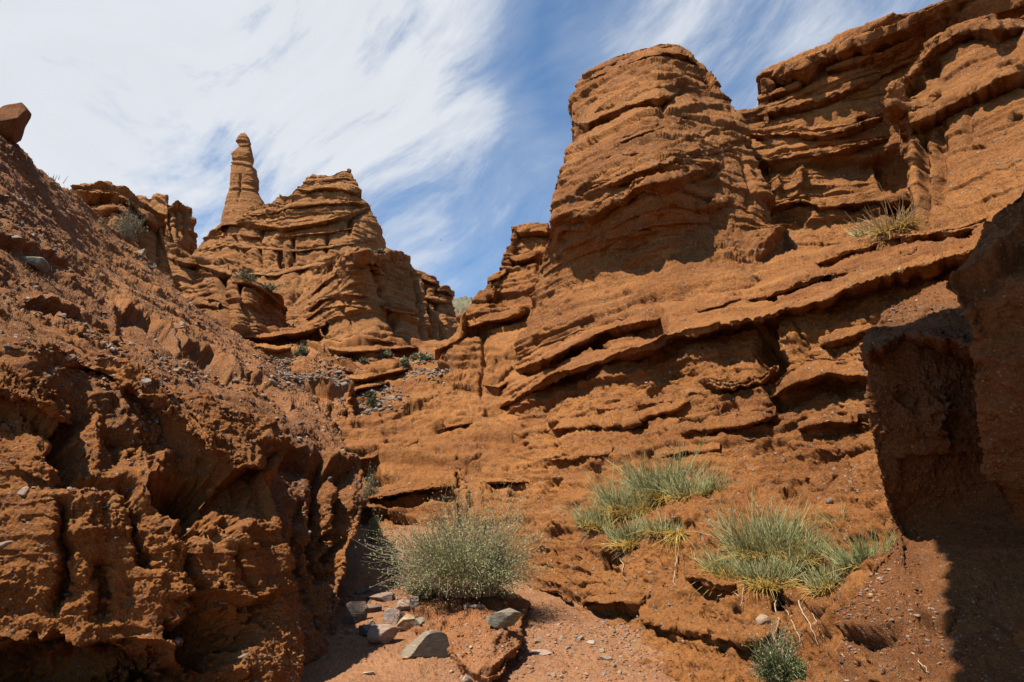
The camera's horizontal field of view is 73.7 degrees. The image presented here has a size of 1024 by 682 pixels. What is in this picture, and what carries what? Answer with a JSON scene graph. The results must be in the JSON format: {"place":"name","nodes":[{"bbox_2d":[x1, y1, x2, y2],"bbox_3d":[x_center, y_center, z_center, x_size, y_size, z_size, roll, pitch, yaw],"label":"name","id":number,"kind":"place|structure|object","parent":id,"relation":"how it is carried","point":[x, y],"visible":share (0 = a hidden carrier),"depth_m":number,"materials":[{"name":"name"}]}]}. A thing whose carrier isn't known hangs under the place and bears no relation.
{"place":"outdoors","nodes":[
{"label":"outdoors","id":0,"kind":"place"},
{"bbox_2d":[70,180,180,290],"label":"capped mesa","id":1,"kind":"structure","parent":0,"point":[99,193],"depth_m":45.99,"materials":[{"name":"brown stone"}]},
{"bbox_2d":[0,339,304,681],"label":"eroded bank","id":2,"kind":"structure","parent":0,"point":[198,469],"depth_m":6.94,"materials":[{"name":"brown stone"}]},
{"bbox_2d":[0,541,11,546],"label":"stone","id":3,"kind":"object","parent":2,"relation":"on","point":[2,544],"visible":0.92,"depth_m":6.14,"materials":[{"name":"beige stone"}]},
{"bbox_2d":[141,378,150,384],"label":"stone","id":4,"kind":"object","parent":2,"relation":"on","point":[146,381],"visible":1,"depth_m":8.06,"materials":[{"name":"grey stone"}]},
{"bbox_2d":[137,193,197,254],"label":"distant mesa","id":5,"kind":"structure","parent":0,"point":[181,237],"depth_m":92.30,"materials":[{"name":"brown stone"}]},
{"bbox_2d":[0,135,367,681],"bbox_3d":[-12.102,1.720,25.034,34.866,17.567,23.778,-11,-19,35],"label":"rubble hillside","id":6,"kind":"structure","parent":0,"point":[330,517],"depth_m":12.86,"materials":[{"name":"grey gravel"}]},
{"bbox_2d":[0,102,31,143],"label":"boulder","id":7,"kind":"object","parent":6,"relation":"on","point":[15,119],"visible":0.92,"depth_m":18.77,"materials":[{"name":"brown stone"}]},
{"bbox_2d":[11,235,21,240],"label":"stone","id":8,"kind":"object","parent":6,"relation":"on","point":[15,238],"visible":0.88,"depth_m":12.13,"materials":[{"name":"white stone"}]},
{"bbox_2d":[21,256,49,271],"bbox_3d":[-8.678,-1.413,12.392,0.443,0.272,0.287,4,-16,-14],"label":"stone","id":9,"kind":"object","parent":6,"relation":"on","point":[40,264],"visible":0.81,"depth_m":12.35,"materials":[{"name":"grey stone"}]},
{"bbox_2d":[57,313,65,317],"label":"stone","id":10,"kind":"object","parent":6,"relation":"on","point":[62,315],"visible":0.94,"depth_m":10.23,"materials":[{"name":"grey stone"}]},
{"bbox_2d":[109,198,148,241],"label":"bush","id":11,"kind":"object","parent":6,"relation":"on","point":[125,230],"visible":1,"depth_m":28.49,"materials":[{"name":"green plant"}]},
{"bbox_2d":[136,249,146,257],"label":"stone","id":12,"kind":"object","parent":6,"relation":"on","point":[142,252],"visible":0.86,"depth_m":27.60,"materials":[{"name":"beige stone"}]},
{"bbox_2d":[148,262,156,268],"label":"stone","id":13,"kind":"object","parent":6,"relation":"on","point":[152,265],"visible":0.87,"depth_m":27.66,"materials":[{"name":"grey stone"}]},
{"bbox_2d":[0,164,323,386],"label":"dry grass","id":14,"kind":"structure","parent":6,"relation":"on","point":[42,281],"depth_m":16.74,"materials":[{"name":"plant"}]},
{"bbox_2d":[279,352,355,421],"bbox_3d":[-11.789,5.563,37.574,6.202,11.030,17.708,4,-16,-14],"label":"rubble mound","id":15,"kind":"object","parent":6,"relation":"on","point":[327,392],"visible":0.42,"depth_m":36.23,"materials":[{"name":"brown stone"}]},
{"bbox_2d":[293,344,309,356],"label":"bush","id":16,"kind":"object","parent":15,"relation":"on","point":[304,352],"visible":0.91,"depth_m":40.44,"materials":[{"name":"green plant"}]},
{"bbox_2d":[341,382,347,388],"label":"stone","id":17,"kind":"object","parent":15,"relation":"on","point":[344,385],"visible":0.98,"depth_m":36.25,"materials":[{"name":"grey stone"}]},
{"bbox_2d":[258,344,450,417],"bbox_3d":[-9.236,1.708,45.931,15.167,14.054,51.176,5,-17,-19],"label":"rubble","id":18,"kind":"object","parent":6,"relation":"on","point":[300,378],"visible":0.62,"depth_m":36.36,"materials":[{"name":"grey stone"}]},
{"bbox_2d":[165,243,287,343],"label":"ribbed outcrop","id":19,"kind":"object","parent":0,"point":[232,311],"visible":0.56,"depth_m":57.12,"materials":[{"name":"brown stone"}]},
{"bbox_2d":[226,270,260,283],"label":"bush","id":20,"kind":"object","parent":19,"relation":"on","point":[244,276],"visible":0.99,"depth_m":54.65,"materials":[{"name":"green plant"}]},
{"bbox_2d":[263,281,284,291],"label":"bush","id":21,"kind":"object","parent":19,"relation":"on","point":[270,286],"visible":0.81,"depth_m":57.86,"materials":[{"name":"green plant"}]},
{"bbox_2d":[192,169,385,327],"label":"castle rock","id":22,"kind":"object","parent":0,"point":[328,218],"visible":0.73,"depth_m":81.76,"materials":[{"name":"brown stone"}]},
{"bbox_2d":[220,133,264,231],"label":"rock pinnacle","id":23,"kind":"object","parent":22,"relation":"on","point":[244,176],"visible":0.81,"depth_m":87.97,"materials":[{"name":"brown stone"}]},
{"bbox_2d":[243,322,445,415],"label":"rock terraces","id":24,"kind":"object","parent":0,"point":[390,371],"visible":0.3,"depth_m":49.03,"materials":[{"name":"brown stone"}]},
{"bbox_2d":[360,356,367,363],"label":"bush","id":25,"kind":"object","parent":24,"relation":"on","point":[363,360],"visible":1,"depth_m":46.17,"materials":[{"name":"green plant"}]},
{"bbox_2d":[363,389,375,397],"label":"bush","id":26,"kind":"object","parent":24,"relation":"on","point":[369,393],"visible":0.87,"depth_m":40.52,"materials":[{"name":"green plant"}]},
{"bbox_2d":[377,347,394,358],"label":"bush","id":27,"kind":"object","parent":24,"relation":"on","point":[387,353],"visible":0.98,"depth_m":48.08,"materials":[{"name":"green plant"}]},
{"bbox_2d":[399,357,409,366],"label":"bush","id":28,"kind":"object","parent":24,"relation":"on","point":[404,361],"visible":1,"depth_m":45.29,"materials":[{"name":"green plant"}]},
{"bbox_2d":[409,353,418,360],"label":"bush","id":29,"kind":"object","parent":24,"relation":"on","point":[413,357],"visible":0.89,"depth_m":47.01,"materials":[{"name":"green plant"}]},
{"bbox_2d":[416,350,434,361],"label":"bush","id":30,"kind":"object","parent":24,"relation":"on","point":[422,357],"visible":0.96,"depth_m":46.17,"materials":[{"name":"green plant"}]},
{"bbox_2d":[293,247,456,361],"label":"rock buttress","id":31,"kind":"object","parent":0,"point":[380,297],"visible":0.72,"depth_m":55.98,"materials":[{"name":"brown stone"}]},
{"bbox_2d":[374,248,386,253],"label":"bush","id":32,"kind":"object","parent":31,"relation":"on","point":[380,251],"visible":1,"depth_m":54.40,"materials":[{"name":"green plant"}]},
{"bbox_2d":[336,222,550,554],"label":"canyon wall","id":33,"kind":"structure","parent":0,"point":[413,450],"depth_m":26.34,"materials":[{"name":"brown stone"}]},
{"bbox_2d":[365,394,377,407],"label":"bush","id":34,"kind":"object","parent":33,"relation":"on","point":[371,401],"visible":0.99,"depth_m":27.30,"materials":[{"name":"green plant"}]},
{"bbox_2d":[361,459,385,516],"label":"bush","id":35,"kind":"object","parent":33,"relation":"on","point":[371,490],"visible":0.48,"depth_m":20.72,"materials":[{"name":"green plant"}]},
{"bbox_2d":[380,396,394,399],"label":"stone","id":36,"kind":"object","parent":33,"relation":"on","point":[386,397],"visible":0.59,"depth_m":28.22,"materials":[{"name":"grey stone"}]},
{"bbox_2d":[452,296,471,314],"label":"hill","id":37,"kind":"structure","parent":0,"point":[461,304],"depth_m":307.79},
{"bbox_2d":[0,0,942,298],"label":"sky","id":38,"kind":"structure","parent":0,"point":[427,104],"materials":[{"name":"white"}]},
{"bbox_2d":[300,523,712,681],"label":"path","id":39,"kind":"structure","parent":0,"point":[391,665],"depth_m":9.18,"materials":[{"name":"brown soil"}]},
{"bbox_2d":[346,629,354,632],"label":"stone","id":40,"kind":"object","parent":39,"relation":"on","point":[349,630],"visible":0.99,"depth_m":9.90,"materials":[{"name":"grey stone"}]},
{"bbox_2d":[342,601,368,623],"bbox_3d":[-2.423,4.242,10.528,0.412,0.432,0.164,8,-17,-25],"label":"stone","id":41,"kind":"object","parent":39,"relation":"on","point":[356,612],"visible":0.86,"depth_m":10.48,"materials":[{"name":"grey stone"}]},
{"bbox_2d":[355,588,372,593],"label":"stone","id":42,"kind":"object","parent":39,"relation":"on","point":[362,590],"visible":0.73,"depth_m":12.09,"materials":[{"name":"grey stone"}]},
{"bbox_2d":[362,671,373,674],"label":"stone","id":43,"kind":"object","parent":39,"relation":"on","point":[370,672],"visible":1,"depth_m":7.82,"materials":[{"name":"beige stone"}]},
{"bbox_2d":[359,624,376,635],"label":"stone","id":44,"kind":"object","parent":39,"relation":"on","point":[364,629],"visible":0.51,"depth_m":9.71,"materials":[{"name":"grey stone"}]},
{"bbox_2d":[368,604,381,612],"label":"stone","id":45,"kind":"object","parent":39,"relation":"on","point":[375,608],"visible":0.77,"depth_m":10.94,"materials":[{"name":"grey stone"}]},
{"bbox_2d":[366,506,385,540],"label":"bush","id":46,"kind":"object","parent":39,"relation":"on","point":[375,525],"visible":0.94,"depth_m":17.94,"materials":[{"name":"green plant"}]},
{"bbox_2d":[366,592,394,601],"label":"stone","id":47,"kind":"object","parent":39,"relation":"on","point":[385,596],"visible":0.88,"depth_m":11.59,"materials":[{"name":"beige stone"}]},
{"bbox_2d":[367,624,399,643],"bbox_3d":[-1.746,4.024,9.353,0.348,0.261,0.381,-4,-16,15],"label":"stone","id":48,"kind":"object","parent":39,"relation":"on","point":[381,633],"visible":0.97,"depth_m":9.27,"materials":[{"name":"grey stone"}]},
{"bbox_2d":[385,569,394,575],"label":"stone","id":49,"kind":"object","parent":39,"relation":"on","point":[390,573],"visible":0.73,"depth_m":13.45,"materials":[{"name":"grey stone"}]},
{"bbox_2d":[383,608,405,623],"bbox_3d":[-1.798,4.230,10.474,0.330,0.264,0.296,13,-21,-40],"label":"stone","id":50,"kind":"object","parent":39,"relation":"on","point":[392,616],"visible":0.69,"depth_m":10.40,"materials":[{"name":"grey stone"}]},
{"bbox_2d":[393,559,404,566],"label":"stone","id":51,"kind":"object","parent":39,"relation":"on","point":[396,563],"visible":0.38,"depth_m":14.45,"materials":[{"name":"grey stone"}]},
{"bbox_2d":[396,614,416,630],"bbox_3d":[-1.535,4.117,9.948,0.318,0.259,0.225,0,-16,0],"label":"stone","id":52,"kind":"object","parent":39,"relation":"on","point":[406,622],"visible":0.68,"depth_m":9.90,"materials":[{"name":"beige stone"}]},
{"bbox_2d":[402,655,415,659],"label":"stone","id":53,"kind":"object","parent":39,"relation":"on","point":[405,657],"visible":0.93,"depth_m":8.47,"materials":[{"name":"beige stone"}]},
{"bbox_2d":[401,630,450,657],"bbox_3d":[-1.088,3.851,8.688,0.623,0.370,0.376,6,-17,-20],"label":"boulder","id":54,"kind":"object","parent":39,"relation":"on","point":[431,643],"visible":0.91,"depth_m":8.57,"materials":[{"name":"grey stone"}]},
{"bbox_2d":[461,674,472,681],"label":"stone","id":55,"kind":"object","parent":39,"relation":"on","point":[467,678],"visible":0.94,"depth_m":7.56,"materials":[{"name":"beige stone"}]},
{"bbox_2d":[404,587,530,681],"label":"earth mound","id":56,"kind":"object","parent":39,"relation":"on","point":[456,617],"visible":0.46,"depth_m":9.26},
{"bbox_2d":[396,599,409,610],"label":"stone","id":57,"kind":"object","parent":56,"relation":"on","point":[402,604],"visible":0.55,"depth_m":10.96,"materials":[{"name":"beige stone"}]},
{"bbox_2d":[395,567,435,598],"bbox_3d":[-1.453,3.828,11.278,0.988,0.839,0.747,6,-17,-19],"label":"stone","id":58,"kind":"object","parent":56,"relation":"on","point":[416,592],"visible":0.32,"depth_m":11.11,"materials":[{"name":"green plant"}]},
{"bbox_2d":[410,596,420,611],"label":"stone","id":59,"kind":"object","parent":56,"relation":"on","point":[414,601],"visible":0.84,"depth_m":10.78,"materials":[{"name":"grey stone"}]},
{"bbox_2d":[415,617,425,625],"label":"stone","id":60,"kind":"object","parent":56,"relation":"on","point":[419,621],"visible":0.88,"depth_m":9.87,"materials":[{"name":"grey stone"}]},
{"bbox_2d":[341,470,558,603],"bbox_3d":[-0.939,3.117,11.088,3.040,2.140,3.030,11,-19,-35],"label":"bush","id":61,"kind":"object","parent":56,"relation":"on","point":[458,566],"visible":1,"depth_m":10.67,"materials":[{"name":"green plant"}]},
{"bbox_2d":[468,604,483,608],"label":"stone","id":62,"kind":"object","parent":56,"relation":"on","point":[480,606],"visible":0.99,"depth_m":10.25,"materials":[{"name":"grey stone"}]},
{"bbox_2d":[486,608,521,628],"bbox_3d":[-0.113,3.607,8.872,0.477,0.250,0.238,-4,-16,14],"label":"stone slab","id":63,"kind":"object","parent":56,"relation":"on","point":[506,618],"depth_m":8.81,"materials":[{"name":"grey stone"}]},
{"bbox_2d":[288,535,694,681],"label":"pebbles","id":64,"kind":"object","parent":39,"relation":"on","point":[614,672],"visible":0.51,"depth_m":9.09,"materials":[{"name":"brown gravel"}]},
{"bbox_2d":[535,635,542,643],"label":"stone","id":65,"kind":"object","parent":39,"relation":"on","point":[538,639],"visible":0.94,"depth_m":9.49,"materials":[{"name":"beige stone"}]},
{"bbox_2d":[532,649,551,655],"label":"stone","id":66,"kind":"object","parent":39,"relation":"on","point":[542,652],"visible":1,"depth_m":8.91,"materials":[{"name":"beige stone"}]},
{"bbox_2d":[586,640,595,643],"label":"stone","id":67,"kind":"object","parent":39,"relation":"on","point":[591,641],"visible":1,"depth_m":9.48,"materials":[{"name":"beige stone"}]},
{"bbox_2d":[600,655,611,659],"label":"stone","id":68,"kind":"object","parent":39,"relation":"on","point":[604,657],"visible":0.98,"depth_m":8.57,"materials":[{"name":"beige stone"}]},
{"bbox_2d":[453,190,1023,681],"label":"canyon wall","id":69,"kind":"structure","parent":0,"point":[789,418],"depth_m":14.44,"materials":[{"name":"brown stone"}]},
{"bbox_2d":[552,478,640,538],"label":"shrub","id":70,"kind":"object","parent":69,"relation":"on","point":[586,522],"visible":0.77,"depth_m":13.41,"materials":[{"name":"green plant"}]},
{"bbox_2d":[596,501,650,564],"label":"shrub","id":71,"kind":"object","parent":69,"relation":"on","point":[627,542],"visible":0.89,"depth_m":12.07,"materials":[{"name":"green plant"}]},
{"bbox_2d":[577,453,682,537],"bbox_3d":[2.412,3.158,13.593,2.180,1.789,1.880,0,-16,0],"label":"shrub","id":72,"kind":"object","parent":69,"relation":"on","point":[633,503],"visible":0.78,"depth_m":13.39,"materials":[{"name":"green plant"}]},
{"bbox_2d":[514,43,789,373],"bbox_3d":[6.184,-5.261,36.510,13.542,20.242,31.510,-4,-16,13],"label":"sandstone butte","id":73,"kind":"object","parent":69,"relation":"on","point":[658,169],"visible":0.89,"depth_m":28.05,"materials":[{"name":"brown stone"}]},
{"bbox_2d":[626,511,684,547],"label":"shrub","id":74,"kind":"object","parent":69,"relation":"on","point":[655,529],"visible":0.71,"depth_m":11.62,"materials":[{"name":"green plant"}]},
{"bbox_2d":[603,424,715,512],"bbox_3d":[2.874,2.676,13.752,2.343,2.247,2.253,-7,-17,24],"label":"shrub","id":75,"kind":"object","parent":69,"relation":"on","point":[640,475],"visible":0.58,"depth_m":13.56,"materials":[{"name":"green plant"}]},
{"bbox_2d":[651,524,695,585],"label":"dry tuft","id":76,"kind":"object","parent":69,"relation":"on","point":[675,538],"visible":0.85,"depth_m":11.15,"materials":[{"name":"yellow plant"}]},
{"bbox_2d":[643,459,744,504],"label":"shrub","id":77,"kind":"object","parent":69,"relation":"on","point":[685,490],"visible":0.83,"depth_m":12.54,"materials":[{"name":"green plant"}]},
{"bbox_2d":[676,461,735,495],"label":"shrub","id":78,"kind":"object","parent":69,"relation":"on","point":[716,485],"visible":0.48,"depth_m":12.70,"materials":[{"name":"plant"}]},
{"bbox_2d":[680,525,772,593],"bbox_3d":[3.245,3.200,9.914,1.534,1.117,1.278,0,-16,0],"label":"shrub","id":79,"kind":"object","parent":69,"relation":"on","point":[716,569],"visible":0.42,"depth_m":9.88,"materials":[{"name":"plant"}]},
{"bbox_2d":[495,194,1010,681],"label":"grit","id":80,"kind":"object","parent":69,"relation":"on","point":[907,638],"visible":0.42,"depth_m":6.40,"materials":[{"name":"brown gravel"}]},
{"bbox_2d":[691,486,832,576],"bbox_3d":[3.702,2.858,10.128,1.980,1.519,1.834,8,-18,-27],"label":"shrub","id":81,"kind":"object","parent":69,"relation":"on","point":[747,542],"visible":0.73,"depth_m":9.97,"materials":[{"name":"green plant"}]},
{"bbox_2d":[755,614,770,624],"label":"stone","id":82,"kind":"object","parent":69,"relation":"on","point":[761,619],"visible":0.97,"depth_m":7.92,"materials":[{"name":"beige stone"}]},
{"bbox_2d":[718,541,818,609],"bbox_3d":[3.445,3.103,9.022,1.344,0.917,0.945,0,-16,0],"label":"shrub","id":83,"kind":"object","parent":69,"relation":"on","point":[775,579],"visible":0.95,"depth_m":9.05,"materials":[{"name":"green plant"}]},
{"bbox_2d":[752,623,786,648],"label":"bush","id":84,"kind":"object","parent":69,"relation":"on","point":[765,628],"visible":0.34,"depth_m":7.75,"materials":[{"name":"green plant"}]},
{"bbox_2d":[773,593,779,633],"bbox_3d":[3.252,3.294,8.390,0.073,0.386,1.496,-6,-17,21],"label":"root","id":85,"kind":"object","parent":69,"relation":"attached to","point":[775,610],"visible":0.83,"depth_m":8.50,"materials":[{"name":"white plant"}]},
{"bbox_2d":[738,608,819,681],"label":"bush","id":86,"kind":"object","parent":69,"relation":"on","point":[778,664],"visible":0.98,"depth_m":6.85,"materials":[{"name":"green plant"}]},
{"bbox_2d":[738,509,839,578],"bbox_3d":[3.968,3.033,9.675,1.314,1.366,1.274,-15,-22,43],"label":"shrub","id":87,"kind":"object","parent":69,"relation":"on","point":[810,552],"visible":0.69,"depth_m":9.54,"materials":[{"name":"green plant"}]},
{"bbox_2d":[777,590,800,640],"bbox_3d":[3.384,3.315,8.328,0.089,0.428,1.539,-4,-16,13],"label":"root","id":88,"kind":"object","parent":69,"relation":"attached to","point":[788,614],"visible":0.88,"depth_m":8.58,"materials":[{"name":"beige plant"}]},
{"bbox_2d":[798,600,817,643],"bbox_3d":[3.426,3.260,7.962,0.056,0.349,1.196,-4,-16,14],"label":"root","id":89,"kind":"object","parent":69,"relation":"attached to","point":[806,618],"visible":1,"depth_m":7.81,"materials":[{"name":"beige wood"}]},
{"bbox_2d":[784,549,849,604],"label":"shrub","id":90,"kind":"object","parent":69,"relation":"on","point":[818,585],"visible":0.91,"depth_m":8.46,"materials":[{"name":"green plant"}]},
{"bbox_2d":[825,497,833,503],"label":"stone","id":91,"kind":"object","parent":69,"relation":"on","point":[829,500],"visible":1,"depth_m":10.49,"materials":[{"name":"grey stone"}]},
{"bbox_2d":[812,488,850,526],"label":"shrub","id":92,"kind":"object","parent":69,"relation":"on","point":[824,520],"visible":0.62,"depth_m":10.11,"materials":[{"name":"plant"}]},
{"bbox_2d":[806,522,896,591],"bbox_3d":[4.217,2.603,8.111,1.300,1.084,1.004,-6,-17,21],"label":"shrub","id":93,"kind":"object","parent":69,"relation":"on","point":[848,564],"visible":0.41,"depth_m":8.09,"materials":[{"name":"green plant"}]},
{"bbox_2d":[841,215,882,238],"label":"shrub","id":94,"kind":"object","parent":69,"relation":"on","point":[856,234],"visible":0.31,"depth_m":24.28,"materials":[{"name":"plant"}]},
{"bbox_2d":[843,186,931,243],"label":"shrub","id":95,"kind":"object","parent":69,"relation":"on","point":[896,225],"visible":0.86,"depth_m":20.34,"materials":[{"name":"plant"}]},
{"bbox_2d":[736,0,1023,251],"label":"cliff","id":96,"kind":"structure","parent":0,"point":[924,103],"depth_m":29.53,"materials":[{"name":"brown stone"}]},
{"bbox_2d":[832,191,1023,681],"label":"rock overhang","id":97,"kind":"object","parent":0,"point":[946,416],"visible":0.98,"depth_m":6.23,"materials":[{"name":"brown stone"}]}
]}

